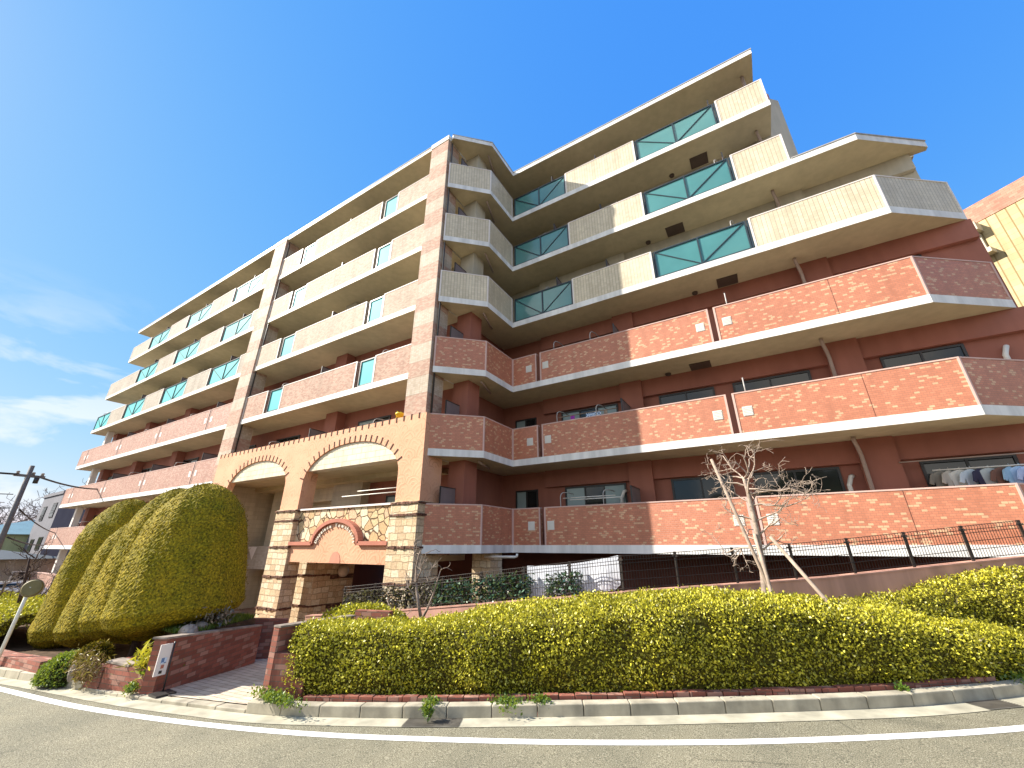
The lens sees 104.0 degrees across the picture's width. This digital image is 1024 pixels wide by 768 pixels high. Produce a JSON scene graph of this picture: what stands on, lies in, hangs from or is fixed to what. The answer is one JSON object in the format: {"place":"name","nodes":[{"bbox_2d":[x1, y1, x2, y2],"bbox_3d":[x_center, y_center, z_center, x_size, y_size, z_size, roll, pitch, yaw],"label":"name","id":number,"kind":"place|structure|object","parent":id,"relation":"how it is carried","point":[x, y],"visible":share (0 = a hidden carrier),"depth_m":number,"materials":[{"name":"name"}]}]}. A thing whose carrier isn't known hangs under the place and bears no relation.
{"place":"outdoors","nodes":[
{"label":"outdoors","id":0,"kind":"place"},
{"bbox_2d":[57,642,116,690],"bbox_3d":[-7.647,5.158,7.239,1.649,0.730,0.619,-13,-25,29],"label":"dry plant","id":1,"kind":"object","parent":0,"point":[89,661],"visible":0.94,"depth_m":7.13,"materials":[{"name":"brown plant"}]},
{"bbox_2d":[19,623,246,704],"bbox_3d":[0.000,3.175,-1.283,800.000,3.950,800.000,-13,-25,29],"label":"ground","id":2,"kind":"structure","parent":0,"point":[215,701],"depth_m":9.63,"materials":[{"name":"concrete"}]},
{"bbox_2d":[0,520,33,551],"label":"house","id":3,"kind":"structure","parent":2,"relation":"on","point":[20,531],"depth_m":42.11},
{"bbox_2d":[0,492,40,524],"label":"bare tree","id":4,"kind":"object","parent":2,"relation":"on","point":[37,511],"visible":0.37,"depth_m":57.12,"materials":[{"name":"plant"}]},
{"bbox_2d":[0,589,45,636],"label":"hedge","id":5,"kind":"object","parent":2,"relation":"on","point":[9,606],"visible":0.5,"depth_m":11.84,"materials":[{"name":"green plant"}]},
{"bbox_2d":[0,465,45,549],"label":"utility pole","id":6,"kind":"object","parent":2,"relation":"on","point":[29,474],"visible":1,"depth_m":18.62,"materials":[{"name":"concrete"}]},
{"bbox_2d":[6,537,43,545],"bbox_3d":[-33.755,11.355,28.600,0.063,0.392,31.489,20,-29,-40],"label":"cable","id":7,"kind":"object","parent":6,"relation":"attached to","point":[22,542],"visible":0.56,"depth_m":21.63,"materials":[{"name":"metal"}]},
{"bbox_2d":[41,478,96,489],"bbox_3d":[-27.840,6.580,26.492,0.081,1.635,18.041,14,-26,-32],"label":"cable","id":8,"kind":"object","parent":6,"relation":"attached to","point":[69,485],"visible":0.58,"depth_m":22.68,"materials":[{"name":"metal"}]},
{"bbox_2d":[0,580,49,593],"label":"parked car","id":9,"kind":"object","parent":2,"relation":"on","point":[11,584],"visible":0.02,"depth_m":23.62,"materials":[{"name":"white metal"}]},
{"bbox_2d":[0,550,56,580],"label":"house","id":10,"kind":"structure","parent":2,"relation":"on","point":[6,556],"depth_m":29.19,"materials":[{"name":"stone"}]},
{"bbox_2d":[9,571,31,580],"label":"window","id":11,"kind":"structure","parent":10,"relation":"in","point":[13,572],"depth_m":28.88,"materials":[{"name":"grey glass"}]},
{"bbox_2d":[0,561,58,595],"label":"bare tree","id":12,"kind":"object","parent":2,"relation":"on","point":[45,592],"visible":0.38,"depth_m":17.35,"materials":[{"name":"plant"}]},
{"bbox_2d":[2,485,71,523],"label":"bare tree","id":13,"kind":"object","parent":2,"relation":"on","point":[30,505],"visible":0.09,"depth_m":55.66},
{"bbox_2d":[1,478,87,522],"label":"bare tree","id":14,"kind":"object","parent":2,"relation":"on","point":[32,505],"visible":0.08,"depth_m":58.68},
{"bbox_2d":[22,490,85,559],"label":"house","id":15,"kind":"structure","parent":2,"relation":"on","point":[51,514],"depth_m":39.88,"materials":[{"name":"paint"}]},
{"bbox_2d":[34,537,43,549],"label":"window","id":16,"kind":"structure","parent":15,"relation":"in","point":[40,539],"depth_m":38.88,"materials":[{"name":"glass"}]},
{"bbox_2d":[38,506,47,520],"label":"window","id":17,"kind":"structure","parent":15,"relation":"in","point":[45,508],"depth_m":41.79,"materials":[{"name":"glass"}]},
{"bbox_2d":[48,502,57,517],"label":"window","id":18,"kind":"structure","parent":15,"relation":"in","point":[54,506],"depth_m":39.92,"materials":[{"name":"glass"}]},
{"bbox_2d":[387,534,451,617],"bbox_3d":[-2.113,4.637,8.610,1.691,2.666,0.574,-13,-25,29],"label":"bare shrub","id":19,"kind":"object","parent":2,"relation":"on","point":[417,597],"visible":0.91,"depth_m":8.72,"materials":[{"name":"brown plant"}]},
{"bbox_2d":[30,48,1023,622],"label":"apartment building","id":20,"kind":"structure","parent":2,"relation":"on","point":[688,278],"depth_m":14.24,"materials":[{"name":"red brick"}]},
{"bbox_2d":[19,509,54,532],"bbox_3d":[-33.496,10.571,29.378,0.054,0.746,31.765,19,-29,-38],"label":"cable","id":21,"kind":"object","parent":20,"relation":"attached to","point":[20,510],"visible":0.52,"depth_m":21.82,"materials":[{"name":"metal"}]},
{"bbox_2d":[182,457,198,464],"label":"window","id":22,"kind":"structure","parent":20,"relation":"in","point":[196,459],"depth_m":25.12,"materials":[{"name":"glass"}]},
{"bbox_2d":[276,435,300,443],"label":"window","id":23,"kind":"structure","parent":20,"relation":"in","point":[296,437],"depth_m":20.16,"materials":[{"name":"glass"}]},
{"bbox_2d":[342,491,395,496],"bbox_3d":[-4.949,3.872,14.066,3.150,0.029,0.034,-13,-25,29],"label":"laundry pole","id":24,"kind":"object","parent":20,"relation":"attached to","point":[368,494],"visible":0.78,"depth_m":14.11,"materials":[{"name":"white metal"}]},
{"bbox_2d":[358,415,390,425],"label":"window","id":25,"kind":"structure","parent":20,"relation":"in","point":[365,422],"depth_m":17.18,"materials":[{"name":"glass"}]},
{"bbox_2d":[385,495,395,502],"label":"window","id":26,"kind":"structure","parent":20,"relation":"in","point":[391,498],"depth_m":16.29,"materials":[{"name":"glass"}]},
{"bbox_2d":[515,417,536,428],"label":"window","id":27,"kind":"structure","parent":20,"relation":"in","point":[531,421],"depth_m":16.87,"materials":[{"name":"glass"}]},
{"bbox_2d":[516,489,538,508],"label":"window","id":28,"kind":"structure","parent":20,"relation":"in","point":[525,498],"depth_m":15.70,"materials":[{"name":"glass"}]},
{"bbox_2d":[559,407,616,417],"bbox_3d":[2.690,1.043,14.406,2.200,0.029,0.034,-13,-25,29],"label":"laundry pole","id":29,"kind":"object","parent":20,"relation":"attached to","point":[589,412],"visible":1,"depth_m":14.34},
{"bbox_2d":[586,411,600,416],"bbox_3d":[2.908,1.208,14.206,0.605,0.476,0.082,-13,-25,29],"label":"hanging cloth","id":30,"kind":"object","parent":29,"relation":"hanging from","point":[592,414],"visible":0.3,"depth_m":14.27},
{"bbox_2d":[563,495,614,498],"bbox_3d":[2.566,3.791,13.439,1.850,0.029,0.034,-13,-25,29],"label":"laundry pole","id":31,"kind":"object","parent":20,"relation":"attached to","point":[588,496],"visible":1,"depth_m":13.42,"materials":[{"name":"grey metal"}]},
{"bbox_2d":[561,403,618,420],"bbox_3d":[2.983,1.885,15.214,2.300,2.015,0.050,-13,-25,29],"label":"window","id":32,"kind":"structure","parent":20,"relation":"in","point":[615,405],"depth_m":15.58,"materials":[{"name":"glass"}]},
{"bbox_2d":[570,496,621,499],"bbox_3d":[2.735,3.770,13.174,1.800,0.029,0.034,-13,-25,29],"label":"laundry pole","id":33,"kind":"object","parent":20,"relation":"attached to","point":[596,498],"visible":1,"depth_m":13.13,"materials":[{"name":"grey metal"}]},
{"bbox_2d":[565,483,627,505],"bbox_3d":[2.983,4.592,14.120,2.300,1.995,0.050,-13,-25,29],"label":"window","id":34,"kind":"structure","parent":20,"relation":"in","point":[591,490],"depth_m":14.37,"materials":[{"name":"glass"}]},
{"bbox_2d":[659,386,715,404],"bbox_3d":[6.022,0.975,13.604,1.800,1.535,0.050,-13,-25,29],"label":"window","id":35,"kind":"structure","parent":20,"relation":"in","point":[704,392],"depth_m":13.81,"materials":[{"name":"glass"}]},
{"bbox_2d":[671,475,735,499],"bbox_3d":[6.022,3.682,12.510,1.800,1.515,0.050,-13,-25,29],"label":"window","id":36,"kind":"structure","parent":20,"relation":"in","point":[696,487],"depth_m":12.72,"materials":[{"name":"glass"}]},
{"bbox_2d":[732,370,811,392],"bbox_3d":[8.163,0.491,12.406,2.100,1.535,0.050,-13,-25,29],"label":"window","id":37,"kind":"structure","parent":20,"relation":"in","point":[801,376],"depth_m":12.59,"materials":[{"name":"glass"}]},
{"bbox_2d":[753,467,845,495],"bbox_3d":[8.163,3.199,11.312,2.100,1.515,0.050,-13,-25,29],"label":"window","id":38,"kind":"structure","parent":20,"relation":"in","point":[833,481],"depth_m":11.39,"materials":[{"name":"glass"}]},
{"bbox_2d":[879,343,968,368],"bbox_3d":[11.202,-0.196,10.705,1.700,1.535,0.050,-13,-25,29],"label":"window","id":39,"kind":"structure","parent":20,"relation":"in","point":[955,350],"depth_m":10.90,"materials":[{"name":"glass"}]},
{"bbox_2d":[899,452,1023,462],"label":"laundry pole","id":40,"kind":"object","parent":20,"relation":"attached to","point":[962,457],"visible":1,"depth_m":9.70,"materials":[{"name":"metal"}]},
{"bbox_2d":[919,454,1020,486],"bbox_3d":[11.202,2.511,9.611,1.700,1.515,0.050,-13,-25,29],"label":"window","id":41,"kind":"structure","parent":20,"relation":"in","point":[927,467],"depth_m":9.85,"materials":[{"name":"glass"}]},
{"bbox_2d":[932,464,1023,470],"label":"laundry pole","id":42,"kind":"object","parent":20,"relation":"attached to","point":[978,467],"visible":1,"depth_m":9.42,"materials":[{"name":"white plastic"}]},
{"bbox_2d":[930,471,948,486],"bbox_3d":[10.432,2.452,9.609,0.718,0.853,0.078,1,-22,-3],"label":"garment","id":43,"kind":"object","parent":42,"relation":"hanging from","point":[936,477],"visible":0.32,"depth_m":9.66,"materials":[{"name":"fabric"}]},
{"bbox_2d":[942,470,954,485],"bbox_3d":[10.562,2.425,9.542,0.718,0.853,0.077,7,-23,-17],"label":"garment","id":44,"kind":"object","parent":42,"relation":"hanging from","point":[946,478],"visible":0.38,"depth_m":9.54,"materials":[{"name":"fabric"}]},
{"bbox_2d":[947,467,966,485],"bbox_3d":[10.720,2.390,9.456,0.718,0.853,0.082,-5,-23,13],"label":"garment","id":45,"kind":"object","parent":42,"relation":"hanging from","point":[954,476],"visible":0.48,"depth_m":9.54,"materials":[{"name":"fabric"}]},
{"bbox_2d":[960,469,978,484],"bbox_3d":[10.878,2.355,9.368,0.718,0.853,0.081,0,-22,1],"label":"garment","id":46,"kind":"object","parent":42,"relation":"hanging from","point":[966,475],"visible":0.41,"depth_m":9.41,"materials":[{"name":"fabric"}]},
{"bbox_2d":[972,466,985,484],"bbox_3d":[11.007,2.325,9.294,0.718,0.853,0.078,5,-23,-12],"label":"garment","id":47,"kind":"object","parent":42,"relation":"hanging from","point":[977,476],"visible":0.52,"depth_m":9.29,"materials":[{"name":"fabric"}]},
{"bbox_2d":[977,465,997,483],"bbox_3d":[11.137,2.296,9.222,0.718,0.853,0.076,-6,-23,14],"label":"garment","id":48,"kind":"object","parent":42,"relation":"hanging from","point":[985,473],"visible":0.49,"depth_m":9.30,"materials":[{"name":"fabric"}]},
{"bbox_2d":[990,464,1008,483],"bbox_3d":[11.309,2.256,9.125,0.718,0.853,0.080,1,-22,-3],"label":"garment","id":49,"kind":"object","parent":42,"relation":"hanging from","point":[996,473],"visible":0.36,"depth_m":9.17,"materials":[{"name":"fabric"}]},
{"bbox_2d":[1002,464,1015,482],"bbox_3d":[11.424,2.231,9.062,0.718,0.853,0.082,6,-23,-15],"label":"garment","id":50,"kind":"object","parent":42,"relation":"hanging from","point":[1007,474],"visible":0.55,"depth_m":9.05,"materials":[{"name":"fabric"}]},
{"bbox_2d":[1010,466,1023,482],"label":"garment","id":51,"kind":"object","parent":42,"relation":"hanging from","point":[1013,470],"visible":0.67,"depth_m":9.08,"materials":[{"name":"fabric"}]},
{"bbox_2d":[1017,466,1023,479],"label":"garment","id":52,"kind":"object","parent":42,"relation":"hanging from","point":[1020,473],"visible":1,"depth_m":8.97,"materials":[{"name":"fabric"}]},
{"bbox_2d":[305,555,1023,716],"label":"retaining wall","id":53,"kind":"structure","parent":2,"relation":"on","point":[852,585],"depth_m":7.68,"materials":[{"name":"brick"}]},
{"bbox_2d":[342,520,1023,608],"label":"wire fence","id":54,"kind":"object","parent":53,"relation":"on","point":[847,542],"visible":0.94,"depth_m":7.97,"materials":[{"name":"metal"}]},
{"bbox_2d":[343,582,434,609],"bbox_3d":[-3.227,5.547,10.332,3.101,0.869,0.326,-11,-24,25],"label":"leaf screen","id":55,"kind":"object","parent":54,"relation":"attached to","point":[381,600],"visible":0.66,"depth_m":10.22,"materials":[{"name":"plant"}]},
{"bbox_2d":[432,570,534,605],"bbox_3d":[-0.733,4.763,9.255,2.774,0.883,0.302,-11,-25,26],"label":"hedge","id":56,"kind":"object","parent":54,"relation":"attached to","point":[497,587],"visible":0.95,"depth_m":9.20,"materials":[{"name":"plant"}]},
{"bbox_2d":[542,570,584,596],"bbox_3d":[1.091,4.228,8.460,0.921,0.606,0.322,-13,-25,29],"label":"leaf screen","id":57,"kind":"object","parent":54,"relation":"attached to","point":[559,581],"visible":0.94,"depth_m":8.46,"materials":[{"name":"plant"}]},
{"bbox_2d":[963,176,1023,306],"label":"apartment building","id":58,"kind":"structure","parent":2,"relation":"on","point":[997,218],"depth_m":18.89,"materials":[{"name":"tile"}]},
{"bbox_2d":[161,611,255,635],"bbox_3d":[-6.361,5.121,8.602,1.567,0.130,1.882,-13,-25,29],"label":"grass","id":59,"kind":"structure","parent":0,"point":[174,629],"depth_m":8.51,"materials":[{"name":"plant"}]},
{"bbox_2d":[178,623,197,633],"bbox_3d":[-6.224,4.778,7.687,0.439,0.305,0.328,-2,-22,6],"label":"rock","id":60,"kind":"object","parent":59,"relation":"on","point":[190,628],"visible":0.5,"depth_m":7.62,"materials":[{"name":"grey stone"}]},
{"bbox_2d":[195,621,207,628],"bbox_3d":[-6.324,4.927,8.116,0.326,0.214,0.228,-13,-25,29],"label":"rock","id":61,"kind":"object","parent":59,"relation":"on","point":[202,623],"visible":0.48,"depth_m":8.07,"materials":[{"name":"grey stone"}]},
{"bbox_2d":[178,600,258,629],"bbox_3d":[-6.210,4.822,8.305,1.645,0.641,1.175,-13,-25,29],"label":"dry plant","id":62,"kind":"object","parent":59,"relation":"on","point":[221,616],"visible":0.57,"depth_m":8.30,"materials":[{"name":"grey plant"}]},
{"bbox_2d":[170,659,267,703],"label":"driveway","id":63,"kind":"structure","parent":0,"point":[234,686],"depth_m":7.06,"materials":[{"name":"tile"}]},
{"bbox_2d":[148,641,176,698],"bbox_3d":[-5.722,4.737,6.659,0.293,0.734,0.303,-13,-25,29],"label":"sign board","id":64,"kind":"object","parent":63,"relation":"on","point":[162,661],"visible":1,"depth_m":6.68,"materials":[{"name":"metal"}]},
{"bbox_2d":[139,624,262,700],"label":"brick wall","id":65,"kind":"structure","parent":63,"relation":"on","point":[200,655],"depth_m":7.61,"materials":[{"name":"red brick"}]},
{"bbox_2d":[255,618,287,658],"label":"brick wall","id":66,"kind":"structure","parent":63,"relation":"on","point":[265,640],"depth_m":9.67,"materials":[{"name":"brick"}]},
{"bbox_2d":[229,606,291,618],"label":"porch floor","id":67,"kind":"structure","parent":0,"point":[250,610],"depth_m":18.27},
{"bbox_2d":[0,626,1005,698],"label":"planting bed","id":68,"kind":"object","parent":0,"point":[17,642],"visible":0.01,"depth_m":11.00,"materials":[{"name":"soil"}]},
{"bbox_2d":[0,559,48,595],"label":"bare tree","id":69,"kind":"object","parent":68,"relation":"on","point":[5,583],"visible":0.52,"depth_m":15.47,"materials":[{"name":"plant"}]},
{"bbox_2d":[0,649,52,672],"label":"brick wall","id":70,"kind":"structure","parent":68,"relation":"on","point":[21,661],"depth_m":8.35,"materials":[{"name":"brick"}]},
{"bbox_2d":[2,536,54,602],"bbox_3d":[-16.363,6.548,13.312,1.443,2.840,1.226,-13,-25,29],"label":"bare tree","id":71,"kind":"object","parent":68,"relation":"on","point":[25,579],"visible":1,"depth_m":13.45,"materials":[{"name":"brown plant"}]},
{"bbox_2d":[30,649,79,688],"bbox_3d":[-8.594,5.459,7.753,1.414,0.539,0.970,-13,-25,29],"label":"bush","id":72,"kind":"object","parent":68,"relation":"on","point":[49,673],"visible":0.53,"depth_m":7.38,"materials":[{"name":"green plant"}]},
{"bbox_2d":[26,498,146,648],"bbox_3d":[-12.530,5.838,12.482,2.537,4.399,2.627,-13,-25,29],"label":"conifer","id":73,"kind":"object","parent":68,"relation":"on","point":[95,532],"visible":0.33,"depth_m":11.54,"materials":[{"name":"green plant"}]},
{"bbox_2d":[52,522,128,648],"bbox_3d":[-10.587,5.460,11.041,2.291,3.511,2.284,-13,-25,29],"label":"conifer","id":74,"kind":"object","parent":68,"relation":"on","point":[66,632],"visible":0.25,"depth_m":10.00,"materials":[{"name":"green plant"}]},
{"bbox_2d":[76,663,106,688],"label":"brick wall","id":75,"kind":"structure","parent":68,"relation":"on","point":[95,684],"depth_m":7.09,"materials":[{"name":"brick"}]},
{"bbox_2d":[68,638,115,668],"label":"bush","id":76,"kind":"object","parent":75,"relation":"on","point":[106,648],"visible":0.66,"depth_m":7.62,"materials":[{"name":"green plant"}]},
{"bbox_2d":[76,487,184,656],"bbox_3d":[-8.898,4.657,10.039,2.456,4.080,2.367,-13,-25,29],"label":"conifer","id":77,"kind":"object","parent":68,"relation":"on","point":[89,625],"visible":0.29,"depth_m":9.21,"materials":[{"name":"green plant"}]},
{"bbox_2d":[98,482,250,642],"bbox_3d":[-7.230,4.187,8.906,2.536,3.943,2.480,-13,-25,29],"label":"conifer","id":78,"kind":"object","parent":68,"relation":"on","point":[186,559],"visible":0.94,"depth_m":8.24,"materials":[{"name":"green plant"}]},
{"bbox_2d":[261,614,355,700],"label":"brick wall","id":79,"kind":"structure","parent":68,"relation":"on","point":[274,677],"depth_m":6.04,"materials":[{"name":"red brick"}]},
{"bbox_2d":[317,599,409,619],"bbox_3d":[-2.936,4.979,7.947,2.918,1.225,1.859,-13,-25,29],"label":"bush","id":80,"kind":"object","parent":68,"relation":"on","point":[346,609],"visible":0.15,"depth_m":8.02,"materials":[{"name":"green plant"}]},
{"bbox_2d":[354,609,392,620],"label":"brick wall","id":81,"kind":"structure","parent":68,"relation":"on","point":[374,614],"depth_m":7.45,"materials":[{"name":"brick"}]},
{"bbox_2d":[421,692,443,705],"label":"weed","id":82,"kind":"object","parent":68,"relation":"on","point":[430,698],"visible":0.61,"depth_m":5.41,"materials":[{"name":"green plant"}]},
{"bbox_2d":[487,690,531,715],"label":"weed","id":83,"kind":"object","parent":68,"relation":"on","point":[508,700],"visible":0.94,"depth_m":5.32,"materials":[{"name":"green plant"}]},
{"bbox_2d":[526,690,553,710],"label":"weed","id":84,"kind":"object","parent":68,"relation":"on","point":[540,699],"visible":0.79,"depth_m":5.33,"materials":[{"name":"green plant"}]},
{"bbox_2d":[303,676,995,711],"bbox_3d":[1.823,4.310,5.506,9.688,0.526,0.423,-1,-22,2],"label":"brick edging","id":85,"kind":"object","parent":68,"relation":"on","point":[754,691],"visible":0.41,"depth_m":5.39,"materials":[{"name":"brick"}]},
{"bbox_2d":[282,583,1023,696],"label":"hedge","id":86,"kind":"object","parent":68,"relation":"on","point":[704,638],"visible":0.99,"depth_m":5.74,"materials":[{"name":"green plant"}]},
{"bbox_2d":[710,459,768,590],"bbox_3d":[4.318,2.995,7.169,0.065,3.435,0.894,19,-28,-38],"label":"tree stake","id":87,"kind":"object","parent":68,"relation":"on","point":[741,525],"visible":0.66,"depth_m":7.39,"materials":[{"name":"wood"}]},
{"bbox_2d":[753,533,773,595],"bbox_3d":[4.407,3.595,6.761,0.066,2.009,0.362,1,-22,-1],"label":"tree stake","id":88,"kind":"object","parent":68,"relation":"on","point":[762,563],"visible":0.34,"depth_m":7.01,"materials":[{"name":"wood"}]},
{"bbox_2d":[699,430,830,592],"bbox_3d":[4.671,2.709,7.263,1.902,4.120,1.884,2,-22,-5],"label":"bare tree","id":89,"kind":"object","parent":68,"relation":"on","point":[753,518],"visible":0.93,"depth_m":7.42,"materials":[{"name":"brown plant"}]},
{"bbox_2d":[769,536,831,603],"bbox_3d":[5.036,3.473,6.388,0.068,1.981,1.278,17,-27,-35],"label":"tree stake","id":90,"kind":"object","parent":68,"relation":"on","point":[802,573],"visible":0.41,"depth_m":6.74,"materials":[{"name":"wood"}]},
{"bbox_2d":[893,680,910,690],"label":"weed","id":91,"kind":"object","parent":68,"relation":"on","point":[901,686],"visible":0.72,"depth_m":5.27,"materials":[{"name":"green plant"}]},
{"bbox_2d":[815,564,1023,630],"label":"hedge","id":92,"kind":"object","parent":68,"relation":"on","point":[994,594],"visible":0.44,"depth_m":7.08,"materials":[{"name":"green plant"}]},
{"bbox_2d":[998,670,1023,683],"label":"weed","id":93,"kind":"object","parent":68,"relation":"on","point":[1018,676],"visible":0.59,"depth_m":5.51,"materials":[{"name":"green plant"}]},
{"bbox_2d":[0,684,1023,767],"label":"road","id":94,"kind":"structure","parent":0,"point":[36,734],"depth_m":4.51,"materials":[{"name":"asphalt"}]},
{"bbox_2d":[0,579,44,657],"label":"traffic mirror","id":95,"kind":"object","parent":94,"relation":"on","point":[32,588],"visible":1,"depth_m":8.93,"materials":[{"name":"white plastic"}]},
{"bbox_2d":[419,697,435,721],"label":"weed","id":96,"kind":"object","parent":94,"relation":"on","point":[427,708],"visible":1,"depth_m":5.18,"materials":[{"name":"green plant"}]},
{"bbox_2d":[0,666,1023,718],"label":"kerb","id":97,"kind":"structure","parent":94,"relation":"on","point":[937,695],"depth_m":5.23,"materials":[{"name":"concrete"}]},
{"bbox_2d":[99,653,145,692],"bbox_3d":[-6.581,5.320,7.201,1.333,0.670,0.825,-8,-23,18],"label":"brick planter","id":98,"kind":"object","parent":97,"relation":"on","point":[120,678],"visible":0.48,"depth_m":6.94,"materials":[{"name":"red brick"}]},
{"bbox_2d":[115,638,175,680],"bbox_3d":[-6.357,4.917,7.010,1.126,0.793,0.812,-13,-25,29],"label":"fern","id":99,"kind":"object","parent":98,"relation":"in","point":[144,660],"visible":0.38,"depth_m":6.93,"materials":[{"name":"yellow plant"}]},
{"bbox_2d":[120,680,140,696],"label":"weed","id":100,"kind":"object","parent":97,"relation":"on","point":[130,687],"visible":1,"depth_m":6.60,"materials":[{"name":"green plant"}]},
{"bbox_2d":[247,684,309,712],"bbox_3d":[-3.304,4.428,5.633,1.535,0.236,0.362,-13,-25,29],"label":"weed","id":101,"kind":"object","parent":97,"relation":"on","point":[277,698],"visible":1,"depth_m":5.63,"materials":[{"name":"green plant"}]},
{"bbox_2d":[0,677,1023,726],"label":"gutter","id":102,"kind":"object","parent":94,"relation":"on","point":[946,709],"visible":0.96,"depth_m":5.08,"materials":[{"name":"stone"}]},
{"bbox_2d":[67,664,77,681],"bbox_3d":[-7.997,5.248,7.278,0.159,0.302,0.121,-28,-35,49],"label":"rock","id":103,"kind":"object","parent":102,"relation":"on","point":[69,678],"visible":0.69,"depth_m":7.23,"materials":[{"name":"grey stone"}]},
{"bbox_2d":[401,718,461,726],"bbox_3d":[-1.020,4.345,5.134,0.742,0.039,0.275,-2,-22,5],"label":"drain cover","id":104,"kind":"object","parent":102,"relation":"on","point":[433,722],"visible":0.99,"depth_m":5.13,"materials":[{"name":"metal"}]},
{"bbox_2d":[965,699,1023,709],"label":"drain cover","id":105,"kind":"object","parent":102,"relation":"on","point":[994,704],"visible":1,"depth_m":5.04,"materials":[{"name":"metal"}]},
{"bbox_2d":[0,687,1023,744],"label":"road marking","id":106,"kind":"object","parent":94,"relation":"on","point":[1004,729],"visible":1,"depth_m":4.52,"materials":[{"name":"paint"}]},
{"bbox_2d":[0,0,1023,524],"label":"sky","id":107,"kind":"structure","parent":0,"point":[151,151],"materials":[{"name":"blue"}]},
{"bbox_2d":[527,555,620,597],"bbox_3d":[1.275,4.138,8.567,2.079,0.880,0.067,-11,-24,25],"label":"white sheet","id":108,"kind":"object","parent":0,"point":[589,576],"visible":0.58,"depth_m":8.44,"materials":[{"name":"fabric"}]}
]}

